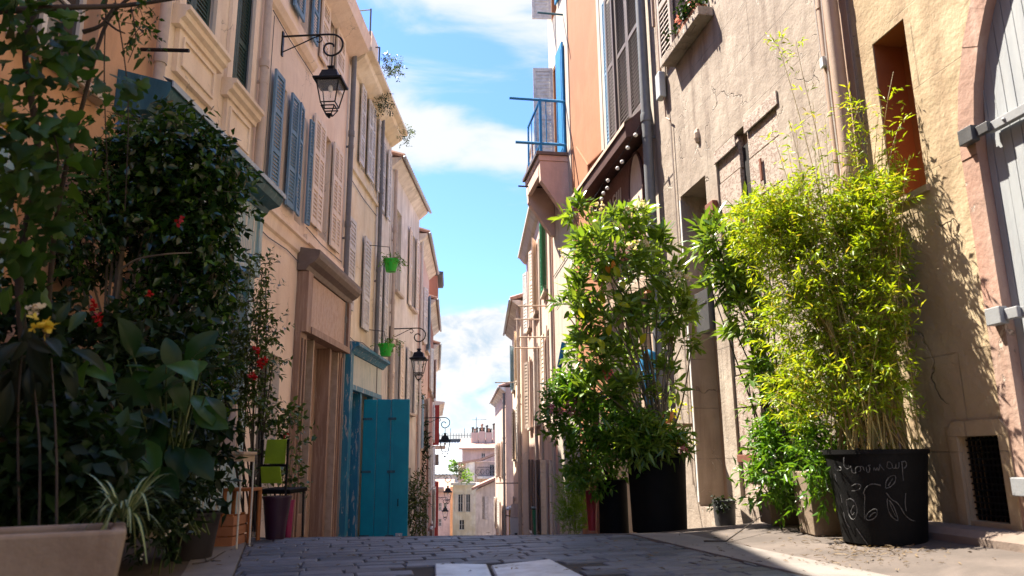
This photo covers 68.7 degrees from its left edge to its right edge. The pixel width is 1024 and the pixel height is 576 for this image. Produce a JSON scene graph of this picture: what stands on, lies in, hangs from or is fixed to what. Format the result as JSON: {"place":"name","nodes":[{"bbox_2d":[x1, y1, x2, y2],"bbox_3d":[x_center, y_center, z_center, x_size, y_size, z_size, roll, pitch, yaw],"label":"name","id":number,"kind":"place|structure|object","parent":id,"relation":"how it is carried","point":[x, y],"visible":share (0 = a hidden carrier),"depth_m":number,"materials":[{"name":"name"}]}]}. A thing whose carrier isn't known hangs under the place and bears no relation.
{"place":"outdoors","nodes":[
{"label":"outdoors","id":0,"kind":"place"},
{"bbox_2d":[118,539,189,575],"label":"pavement","id":1,"kind":"structure","parent":0,"point":[144,569],"depth_m":4.70,"materials":[{"name":"concrete"}]},
{"bbox_2d":[0,522,126,575],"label":"planter","id":2,"kind":"object","parent":1,"relation":"on","point":[92,549],"visible":1,"depth_m":2.43,"materials":[{"name":"concrete"}]},
{"bbox_2d":[59,467,184,563],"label":"spider plant","id":3,"kind":"object","parent":2,"relation":"on","point":[128,508],"visible":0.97,"depth_m":2.71,"materials":[{"name":"green plant"}]},
{"bbox_2d":[0,270,251,559],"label":"leafy undergrowth","id":4,"kind":"object","parent":1,"relation":"on","point":[84,445],"visible":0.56,"depth_m":3.53,"materials":[{"name":"green plant"}]},
{"bbox_2d":[0,302,106,525],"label":"frangipani","id":5,"kind":"object","parent":4,"relation":"on","point":[34,380],"visible":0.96,"depth_m":3.18,"materials":[{"name":"green plant"}]},
{"bbox_2d":[0,0,173,405],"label":"climbing vine","id":6,"kind":"object","parent":4,"relation":"on","point":[22,263],"visible":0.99,"depth_m":3.96,"materials":[{"name":"green plant"}]},
{"bbox_2d":[119,458,221,574],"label":"kerbside plant","id":7,"kind":"object","parent":1,"relation":"on","point":[164,511],"visible":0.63,"depth_m":4.09,"materials":[{"name":"green plant"}]},
{"bbox_2d":[162,510,222,561],"bbox_3d":[-2.179,1.671,5.061,0.404,0.300,0.404,-1,-13,0],"label":"pot","id":8,"kind":"object","parent":1,"relation":"on","point":[202,547],"visible":0.34,"depth_m":4.95,"materials":[{"name":"ceramic"}]},
{"bbox_2d":[46,298,228,536],"bbox_3d":[-2.193,0.729,4.294,1.003,1.438,1.636,5,-14,-23],"label":"canna plant","id":9,"kind":"object","parent":8,"relation":"in","point":[142,388],"visible":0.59,"depth_m":4.03,"materials":[{"name":"green plant"}]},
{"bbox_3d":[-3.317,1.802,5.854,0.600,0.420,0.600,-1,-13,0],"label":"plant tub","id":10,"kind":"object","parent":1,"relation":"on","visible":0},
{"bbox_2d":[47,94,267,431],"bbox_3d":[-3.038,0.068,6.272,1.797,3.471,1.579,-1,-13,0],"label":"flowering shrub","id":11,"kind":"object","parent":10,"relation":"in","point":[175,219],"visible":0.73,"depth_m":6.13,"materials":[{"name":"green plant"}]},
{"bbox_2d":[356,0,548,445],"label":"sky","id":12,"kind":"structure","parent":0,"point":[464,60],"materials":[{"name":"blue"}]},
{"bbox_2d":[233,538,743,575],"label":"road","id":13,"kind":"structure","parent":0,"point":[429,571],"depth_m":4.50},
{"bbox_2d":[435,564,490,575],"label":"gutter slab","id":14,"kind":"structure","parent":13,"relation":"on","point":[459,569],"depth_m":4.29,"materials":[{"name":"stone"}]},
{"bbox_2d":[235,534,800,575],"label":"paving setts","id":15,"kind":"structure","parent":13,"relation":"on","point":[589,548],"depth_m":5.03,"materials":[{"name":"stone"}]},
{"bbox_2d":[262,495,291,539],"bbox_3d":[-1.979,1.925,6.284,0.246,0.347,0.246,-1,-13,0],"label":"pot","id":16,"kind":"object","parent":15,"relation":"on","point":[276,509],"visible":1,"depth_m":6.21,"materials":[{"name":"plastic"}]},
{"bbox_2d":[235,395,318,497],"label":"climbing rose","id":17,"kind":"object","parent":16,"relation":"in","point":[282,418],"visible":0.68,"depth_m":7.39,"materials":[{"name":"green plant"}]},
{"bbox_2d":[256,439,306,535],"bbox_3d":[-2.099,1.822,6.795,0.341,0.873,0.421,-3,-13,12],"label":"garden chair","id":18,"kind":"object","parent":15,"relation":"on","point":[276,455],"visible":0.88,"depth_m":6.69,"materials":[{"name":"fabric"}]},
{"bbox_2d":[285,500,294,537],"bbox_3d":[-2.003,2.070,6.713,0.102,0.328,0.102,-1,-13,0],"label":"pot","id":19,"kind":"object","parent":15,"relation":"on","point":[289,524],"visible":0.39,"depth_m":6.68,"materials":[{"name":"pink plastic"}]},
{"bbox_2d":[548,464,596,533],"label":"feathery shrub","id":20,"kind":"object","parent":15,"relation":"on","point":[578,507],"visible":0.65,"depth_m":8.31,"materials":[{"name":"green plant"}]},
{"bbox_2d":[157,529,994,574],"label":"leaf litter","id":21,"kind":"object","parent":15,"relation":"on","point":[861,551],"visible":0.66,"depth_m":4.71,"materials":[{"name":"plant"}]},
{"bbox_2d":[491,559,581,575],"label":"gutter slab","id":22,"kind":"structure","parent":13,"relation":"on","point":[546,567],"depth_m":4.29,"materials":[{"name":"stone"}]},
{"bbox_2d":[653,522,1023,575],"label":"pavement","id":23,"kind":"structure","parent":0,"point":[978,561],"depth_m":4.59,"materials":[{"name":"stone"}]},
{"bbox_2d":[639,345,655,404],"bbox_3d":[1.683,1.818,9.017,0.216,2.271,0.226,-1,-13,0],"label":"parasol","id":24,"kind":"object","parent":23,"relation":"on","point":[649,352],"visible":0.19,"depth_m":9.14,"materials":[{"name":"blue fabric"}]},
{"bbox_2d":[628,454,687,532],"bbox_3d":[1.457,2.042,7.480,0.620,0.744,0.620,-1,-13,0],"label":"plant tub","id":25,"kind":"object","parent":23,"relation":"on","point":[658,499],"visible":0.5,"depth_m":7.25,"materials":[{"name":"black plastic"}]},
{"bbox_2d":[545,187,714,452],"bbox_3d":[1.210,0.227,8.057,1.746,3.227,1.622,-1,-13,0],"label":"oleander","id":26,"kind":"object","parent":25,"relation":"in","point":[630,308],"visible":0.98,"depth_m":7.75,"materials":[{"name":"green plant"}]},
{"bbox_2d":[598,412,699,473],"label":"broad tub plant","id":27,"kind":"object","parent":25,"relation":"in","point":[634,446],"visible":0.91,"depth_m":7.22,"materials":[{"name":"green plant"}]},
{"bbox_2d":[667,423,692,452],"bbox_3d":[1.820,2.132,8.356,0.420,1.215,0.250,-1,-13,0],"label":"wooden shelf","id":28,"kind":"object","parent":23,"relation":"on","point":[685,424],"visible":0.24,"depth_m":8.37,"materials":[{"name":"brown wood"}]},
{"bbox_2d":[663,412,674,422],"bbox_3d":[1.763,1.475,8.500,0.170,0.130,0.170,-1,-13,0],"label":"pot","id":29,"kind":"object","parent":28,"relation":"on","point":[670,417],"visible":0.38,"depth_m":8.45,"materials":[{"name":"ceramic"}]},
{"bbox_2d":[659,391,696,453],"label":"shelf plant","id":30,"kind":"object","parent":29,"relation":"in","point":[676,411],"visible":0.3,"depth_m":8.41,"materials":[{"name":"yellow plant"}]},
{"bbox_2d":[712,499,735,525],"bbox_3d":[2.151,2.276,7.579,0.239,0.249,0.239,-1,-13,0],"label":"pot","id":31,"kind":"object","parent":23,"relation":"on","point":[727,518],"visible":0.73,"depth_m":7.49,"materials":[{"name":"metal"}]},
{"bbox_2d":[706,494,736,514],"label":"grey seedling","id":32,"kind":"object","parent":31,"relation":"in","point":[723,506],"visible":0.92,"depth_m":7.51,"materials":[{"name":"green plant"}]},
{"bbox_2d":[756,492,798,524],"bbox_3d":[2.343,1.896,6.455,0.365,0.252,0.339,-1,-13,0],"label":"concrete planter","id":33,"kind":"object","parent":23,"relation":"on","point":[770,516],"visible":0.27,"depth_m":6.30,"materials":[{"name":"concrete"}]},
{"bbox_2d":[677,181,795,480],"bbox_3d":[2.068,0.399,6.648,0.994,2.733,0.873,7,-15,-30],"label":"oleander","id":34,"kind":"object","parent":33,"relation":"in","point":[732,281],"visible":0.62,"depth_m":6.69,"materials":[{"name":"green plant"}]},
{"bbox_2d":[726,333,858,529],"bbox_3d":[2.309,1.102,5.939,1.072,1.647,1.459,-1,-13,0],"label":"trailing shrub","id":35,"kind":"object","parent":33,"relation":"in","point":[812,460],"visible":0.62,"depth_m":6.01,"materials":[{"name":"green plant"}]},
{"bbox_2d":[792,471,841,535],"bbox_3d":[2.337,1.630,5.695,0.266,0.459,0.339,-1,-13,0],"label":"concrete planter","id":36,"kind":"object","parent":23,"relation":"on","point":[811,526],"visible":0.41,"depth_m":5.55,"materials":[{"name":"concrete"}]},
{"bbox_2d":[822,449,929,545],"bbox_3d":[2.518,1.418,5.128,0.673,0.609,0.673,-7,-14,25],"label":"plant tub","id":37,"kind":"object","parent":23,"relation":"on","point":[881,496],"visible":1,"depth_m":4.89,"materials":[{"name":"black plastic"}]},
{"bbox_2d":[718,28,928,449],"bbox_3d":[2.368,-0.499,5.784,1.502,3.554,1.058,-8,-15,29],"label":"bamboo","id":38,"kind":"object","parent":37,"relation":"in","point":[871,376],"visible":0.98,"depth_m":5.50,"materials":[{"name":"plant"}]},
{"bbox_3d":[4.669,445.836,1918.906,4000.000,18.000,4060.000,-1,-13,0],"label":"ground","id":39,"kind":"structure","parent":0,"visible":0},
{"bbox_2d":[0,0,171,407],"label":"town house","id":40,"kind":"structure","parent":39,"relation":"on","point":[115,63],"depth_m":6.88,"materials":[{"name":"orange paint"}]},
{"bbox_2d":[19,0,86,55],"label":"window","id":41,"kind":"structure","parent":40,"relation":"in","point":[77,28],"depth_m":6.66,"materials":[{"name":"white paint"}]},
{"bbox_2d":[114,0,285,538],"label":"town house","id":42,"kind":"structure","parent":39,"relation":"on","point":[215,60],"depth_m":9.48,"materials":[{"name":"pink paint"}]},
{"bbox_2d":[181,537,264,575],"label":"kerb","id":43,"kind":"structure","parent":39,"relation":"on","point":[213,568],"depth_m":4.71,"materials":[{"name":"stone"}]},
{"bbox_2d":[192,551,224,563],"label":"fallen twig","id":44,"kind":"object","parent":43,"relation":"on","point":[208,560],"visible":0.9,"depth_m":4.78,"materials":[{"name":"wood"}]},
{"bbox_2d":[202,451,256,548],"bbox_3d":[-2.158,1.606,5.691,0.300,0.705,0.300,-1,-13,0],"label":"plant stand","id":45,"kind":"object","parent":43,"relation":"on","point":[251,456],"visible":0.54,"depth_m":5.70,"materials":[{"name":"brown wood"}]},
{"bbox_2d":[219,404,238,451],"bbox_3d":[-2.174,1.081,5.785,0.163,0.366,0.072,-1,-13,0],"label":"folded easel","id":46,"kind":"object","parent":45,"relation":"on","point":[233,415],"visible":0.46,"depth_m":5.77,"materials":[{"name":"brown wood"}]},
{"bbox_2d":[214,512,247,545],"bbox_3d":[-2.272,1.881,5.840,0.304,0.234,0.312,-1,-13,0],"label":"wooden crate","id":47,"kind":"object","parent":43,"relation":"on","point":[227,531],"visible":0.45,"depth_m":5.71,"materials":[{"name":"wood"}]},
{"bbox_2d":[219,487,261,542],"bbox_3d":[-2.204,1.845,6.098,0.257,0.422,0.257,-1,-13,0],"label":"stool","id":48,"kind":"object","parent":43,"relation":"on","point":[259,504],"visible":0.53,"depth_m":6.16,"materials":[{"name":"orange wood"}]},
{"bbox_2d":[202,246,294,531],"bbox_3d":[-2.675,0.910,7.309,1.022,2.823,1.067,-1,-13,0],"label":"laurel shrub","id":49,"kind":"object","parent":43,"relation":"on","point":[256,351],"visible":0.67,"depth_m":7.32,"materials":[{"name":"green plant"}]},
{"bbox_2d":[240,0,320,536],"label":"town house","id":50,"kind":"structure","parent":39,"relation":"on","point":[288,148],"depth_m":11.87,"materials":[{"name":"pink paint"}]},
{"bbox_2d":[251,355,270,536],"bbox_3d":[-3.745,2.292,10.818,0.055,2.700,0.900,-1,-13,2],"label":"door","id":51,"kind":"structure","parent":50,"relation":"in","point":[253,534],"depth_m":11.04,"materials":[{"name":"brown glass"}]},
{"bbox_2d":[281,31,347,117],"bbox_3d":[-3.126,-3.347,11.732,1.039,1.510,0.449,-1,-13,2],"label":"street lamp","id":52,"kind":"object","parent":50,"relation":"attached to","point":[330,79],"visible":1,"depth_m":11.69,"materials":[{"name":"black metal"}]},
{"bbox_2d":[287,0,371,536],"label":"town house","id":53,"kind":"structure","parent":39,"relation":"on","point":[328,290],"depth_m":13.98,"materials":[{"name":"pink paint"}]},
{"bbox_2d":[305,351,314,536],"bbox_3d":[-3.740,3.057,13.169,0.060,4.050,0.940,-1,-13,2],"label":"door","id":54,"kind":"structure","parent":53,"relation":"in","point":[314,351],"depth_m":13.66,"materials":[{"name":"brown wood"}]},
{"bbox_2d":[338,8,409,536],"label":"town house","id":55,"kind":"structure","parent":39,"relation":"on","point":[374,480],"depth_m":16.09,"materials":[{"name":"beige paint"}]},
{"bbox_2d":[373,92,394,117],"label":"rooftop plant","id":56,"kind":"object","parent":55,"relation":"on","point":[385,102],"visible":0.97,"depth_m":18.21,"materials":[{"name":"green plant"}]},
{"bbox_2d":[359,399,409,536],"bbox_3d":[-2.690,3.965,15.793,1.011,3.220,0.130,-1,-13,3],"label":"open door","id":57,"kind":"structure","parent":55,"relation":"in","point":[386,422],"depth_m":15.83,"materials":[{"name":"teal wood"}]},
{"bbox_2d":[369,329,405,356],"bbox_3d":[-2.888,1.254,17.171,0.729,0.644,0.700,-12,-17,41],"label":"hanging pot","id":58,"kind":"object","parent":55,"relation":"hanging from","point":[385,349],"visible":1,"depth_m":17.02,"materials":[{"name":"green plastic"}]},
{"bbox_2d":[370,245,408,272],"bbox_3d":[-2.733,-0.658,16.964,0.827,0.684,0.621,8,-16,-34],"label":"hanging pot","id":59,"kind":"object","parent":55,"relation":"hanging from","point":[391,264],"visible":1,"depth_m":16.85,"materials":[{"name":"green plastic"}]},
{"bbox_2d":[379,53,407,81],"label":"rooftop plant","id":60,"kind":"object","parent":55,"relation":"on","point":[389,68],"visible":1,"depth_m":18.14,"materials":[{"name":"green plant"}]},
{"bbox_2d":[372,110,407,398],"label":"town house","id":61,"kind":"structure","parent":39,"relation":"on","point":[392,129],"depth_m":19.37,"materials":[{"name":"white paint"}]},
{"bbox_2d":[397,123,415,148],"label":"rooftop plant","id":62,"kind":"object","parent":61,"relation":"on","point":[409,136],"visible":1,"depth_m":20.08,"materials":[{"name":"green plant"}]},
{"bbox_2d":[385,150,431,535],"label":"town house","id":63,"kind":"structure","parent":39,"relation":"on","point":[410,209],"depth_m":22.12,"materials":[{"name":"white paint"}]},
{"bbox_2d":[395,215,397,288],"bbox_3d":[-3.371,-1.024,21.289,0.055,2.400,0.840,-1,-13,2],"label":"window","id":64,"kind":"structure","parent":63,"relation":"in","point":[397,215],"depth_m":21.71,"materials":[{"name":"beige glass"}]},
{"bbox_2d":[389,328,427,380],"bbox_3d":[-2.739,1.726,19.743,1.018,1.480,0.440,-1,-13,2],"label":"street lamp","id":65,"kind":"object","parent":63,"relation":"attached to","point":[418,355],"visible":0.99,"depth_m":19.67,"materials":[{"name":"black metal"}]},
{"bbox_2d":[408,468,432,535],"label":"wall creeper","id":66,"kind":"object","parent":63,"relation":"attached to","point":[413,498],"depth_m":21.08,"materials":[{"name":"green plant"}]},
{"bbox_2d":[414,227,438,535],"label":"town house","id":67,"kind":"structure","parent":39,"relation":"on","point":[428,269],"depth_m":26.26,"materials":[{"name":"paint"}]},
{"bbox_2d":[417,365,425,419],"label":"wall creeper","id":68,"kind":"object","parent":67,"relation":"attached to","point":[422,395],"depth_m":24.41,"materials":[{"name":"green plant"}]},
{"bbox_2d":[421,421,433,481],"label":"wall creeper","id":69,"kind":"object","parent":67,"relation":"attached to","point":[426,438],"depth_m":26.36,"materials":[{"name":"green plant"}]},
{"bbox_2d":[425,417,450,457],"bbox_3d":[-2.669,5.287,26.617,1.018,1.480,0.440,0,-13,-3],"label":"street lamp","id":70,"kind":"object","parent":67,"relation":"attached to","point":[444,438],"visible":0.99,"depth_m":26.52,"materials":[{"name":"black metal"}]},
{"bbox_2d":[426,271,443,535],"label":"town house","id":71,"kind":"structure","parent":39,"relation":"on","point":[436,281],"depth_m":32.02,"materials":[{"name":"paint"}]},
{"bbox_2d":[431,340,441,535],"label":"town house","id":72,"kind":"structure","parent":39,"relation":"on","point":[437,345],"depth_m":41.09,"materials":[{"name":"pink paint"}]},
{"bbox_2d":[436,474,451,503],"bbox_3d":[-3.441,9.861,36.783,1.018,1.480,0.440,1,-13,-6],"label":"street lamp","id":73,"kind":"object","parent":72,"relation":"attached to","point":[447,490],"visible":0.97,"depth_m":36.73,"materials":[{"name":"black metal"}]},
{"bbox_2d":[434,401,444,490],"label":"town house","id":74,"kind":"structure","parent":39,"relation":"on","point":[441,404],"depth_m":48.99,"materials":[{"name":"white paint"}]},
{"bbox_2d":[438,497,448,518],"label":"street lamp","id":75,"kind":"object","parent":74,"relation":"attached to","point":[445,510],"visible":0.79,"depth_m":50.32,"materials":[{"name":"black metal"}]},
{"bbox_2d":[435,479,454,535],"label":"town house","id":76,"kind":"structure","parent":39,"relation":"on","point":[443,526],"depth_m":99.95,"materials":[{"name":"paint"}]},
{"bbox_2d":[450,486,452,535],"bbox_3d":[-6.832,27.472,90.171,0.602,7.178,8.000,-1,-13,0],"label":"town house","id":77,"kind":"structure","parent":39,"relation":"on","point":[451,513],"depth_m":86.42,"materials":[{"name":"orange paint"}]},
{"bbox_2d":[434,428,470,482],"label":"town house","id":78,"kind":"structure","parent":39,"relation":"on","point":[454,452],"depth_m":125.98,"materials":[{"name":"white paint"}]},
{"bbox_2d":[451,474,479,535],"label":"town house","id":79,"kind":"structure","parent":39,"relation":"on","point":[463,508],"depth_m":73.07,"materials":[{"name":"beige paint"}]},
{"bbox_2d":[447,459,457,473],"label":"terrace plant","id":80,"kind":"object","parent":79,"relation":"on","point":[452,463],"visible":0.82,"depth_m":73.16,"materials":[{"name":"green plant"}]},
{"bbox_2d":[454,460,465,480],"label":"terrace plant","id":81,"kind":"object","parent":79,"relation":"on","point":[460,469],"visible":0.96,"depth_m":72.71,"materials":[{"name":"green plant"}]},
{"bbox_2d":[458,494,462,511],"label":"window","id":82,"kind":"structure","parent":79,"relation":"in","point":[460,496],"depth_m":73.31,"materials":[{"name":"grey glass"}]},
{"bbox_2d":[459,520,463,529],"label":"window","id":83,"kind":"structure","parent":79,"relation":"in","point":[461,522],"depth_m":72.86,"materials":[{"name":"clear glass"}]},
{"bbox_2d":[461,468,473,484],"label":"terrace plant","id":84,"kind":"object","parent":79,"relation":"on","point":[464,476],"visible":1,"depth_m":72.12,"materials":[{"name":"green plant"}]},
{"bbox_2d":[466,494,469,511],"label":"window","id":85,"kind":"structure","parent":79,"relation":"in","point":[467,495],"depth_m":73.31,"materials":[{"name":"grey glass"}]},
{"bbox_2d":[457,453,494,482],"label":"town house","id":86,"kind":"structure","parent":39,"relation":"on","point":[483,471],"depth_m":83.40,"materials":[{"name":"paint"}]},
{"bbox_2d":[459,417,494,461],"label":"town house","id":87,"kind":"structure","parent":39,"relation":"on","point":[477,445],"depth_m":100.82,"materials":[{"name":"paint"}]},
{"bbox_2d":[472,477,495,534],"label":"town house","id":88,"kind":"structure","parent":39,"relation":"on","point":[484,505],"depth_m":61.51,"materials":[{"name":"white paint"}]},
{"bbox_2d":[482,496,484,518],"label":"window","id":89,"kind":"structure","parent":88,"relation":"in","point":[483,497],"depth_m":61.65,"materials":[{"name":"grey glass"}]},
{"bbox_2d":[489,381,513,534],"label":"town house","id":90,"kind":"structure","parent":39,"relation":"on","point":[501,401],"depth_m":42.84,"materials":[{"name":"paint"}]},
{"bbox_2d":[506,506,510,534],"bbox_3d":[-0.024,9.809,29.855,0.398,2.200,1.400,0,-13,-2],"label":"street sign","id":91,"kind":"object","parent":39,"relation":"on","point":[508,508],"visible":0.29,"depth_m":29.41,"materials":[{"name":"metal"}]},
{"bbox_2d":[495,293,529,534],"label":"town house","id":92,"kind":"structure","parent":39,"relation":"on","point":[513,330],"depth_m":26.28,"materials":[{"name":"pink paint"}]},
{"bbox_2d":[506,504,518,534],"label":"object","id":93,"kind":"object","parent":39,"relation":"on","point":[514,526],"visible":0.5,"depth_m":26.68,"materials":[{"name":"white paint"}]},
{"bbox_2d":[531,506,535,534],"bbox_3d":[0.830,6.707,21.059,0.560,1.057,0.647,-1,-13,0],"label":"wheelie bin","id":94,"kind":"object","parent":39,"relation":"on","point":[533,508],"visible":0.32,"depth_m":20.85,"materials":[{"name":"plastic"}]},
{"bbox_2d":[514,144,559,534],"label":"town house","id":95,"kind":"structure","parent":39,"relation":"on","point":[535,254],"depth_m":20.61,"materials":[{"name":"paint"}]},
{"bbox_2d":[509,0,609,533],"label":"town house","id":96,"kind":"structure","parent":39,"relation":"on","point":[568,143],"depth_m":16.46,"materials":[{"name":"paint"}]},
{"bbox_2d":[597,395,605,477],"bbox_3d":[1.746,3.330,13.587,0.050,2.790,0.980,2,-13,-9],"label":"door","id":97,"kind":"structure","parent":96,"relation":"in","point":[601,402],"depth_m":14.08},
{"bbox_2d":[570,0,670,532],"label":"town house","id":98,"kind":"structure","parent":39,"relation":"on","point":[628,109],"depth_m":12.25,"materials":[{"name":"white paint"}]},
{"bbox_2d":[557,332,664,367],"bbox_3d":[1.393,0.850,10.336,1.566,0.512,0.054,0,-13,-3],"label":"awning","id":99,"kind":"object","parent":98,"relation":"hanging from","point":[563,345],"visible":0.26,"depth_m":10.27,"materials":[{"name":"blue fabric"}]},
{"bbox_2d":[592,126,639,200],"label":"string lights","id":100,"kind":"object","parent":98,"relation":"hanging from","point":[635,134],"visible":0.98,"depth_m":11.72,"materials":[{"name":"white glass"}]},
{"bbox_2d":[597,533,887,575],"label":"kerb","id":101,"kind":"structure","parent":39,"relation":"on","point":[774,561],"depth_m":4.78,"materials":[{"name":"stone"}]},
{"bbox_2d":[584,490,596,533],"bbox_3d":[0.853,2.408,8.014,0.141,0.468,0.141,-1,-13,0],"label":"tall pot","id":102,"kind":"object","parent":101,"relation":"on","point":[591,511],"visible":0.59,"depth_m":7.97,"materials":[{"name":"ceramic"}]},
{"bbox_2d":[571,454,605,496],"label":"red pot plant","id":103,"kind":"object","parent":102,"relation":"in","point":[589,480],"visible":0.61,"depth_m":7.87,"materials":[{"name":"green plant"}]},
{"bbox_2d":[597,479,628,532],"bbox_3d":[1.068,2.304,7.883,0.339,0.552,0.339,-1,-13,0],"label":"plant tub","id":104,"kind":"object","parent":101,"relation":"on","point":[613,514],"visible":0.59,"depth_m":7.76,"materials":[{"name":"black plastic"}]},
{"bbox_2d":[534,360,696,503],"bbox_3d":[1.010,1.473,7.719,1.563,1.470,1.236,-1,-13,0],"label":"flowering shrub","id":105,"kind":"object","parent":104,"relation":"in","point":[597,441],"visible":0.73,"depth_m":7.68,"materials":[{"name":"green plant"}]},
{"bbox_2d":[704,515,761,541],"bbox_3d":[1.754,1.857,5.778,0.714,0.155,0.116,8,-16,-34],"label":"fallen stick","id":106,"kind":"object","parent":101,"relation":"on","point":[731,536],"visible":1,"depth_m":5.62,"materials":[{"name":"brown plant"}]},
{"bbox_2d":[647,0,901,528],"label":"town house","id":107,"kind":"structure","parent":39,"relation":"on","point":[723,99],"depth_m":8.57,"materials":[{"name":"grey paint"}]},
{"bbox_2d":[663,0,708,41],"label":"flowers","id":108,"kind":"object","parent":107,"relation":"on","point":[688,9],"visible":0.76,"depth_m":9.58,"materials":[{"name":"plant"}]},
{"bbox_2d":[704,251,727,498],"bbox_3d":[2.674,1.011,9.201,0.090,3.250,0.800,2,-13,-9],"label":"side door","id":109,"kind":"structure","parent":107,"relation":"in","point":[715,338],"depth_m":9.42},
{"bbox_2d":[849,0,1023,552],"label":"town house","id":110,"kind":"structure","parent":39,"relation":"on","point":[957,66],"depth_m":5.05,"materials":[{"name":"yellow paint"}]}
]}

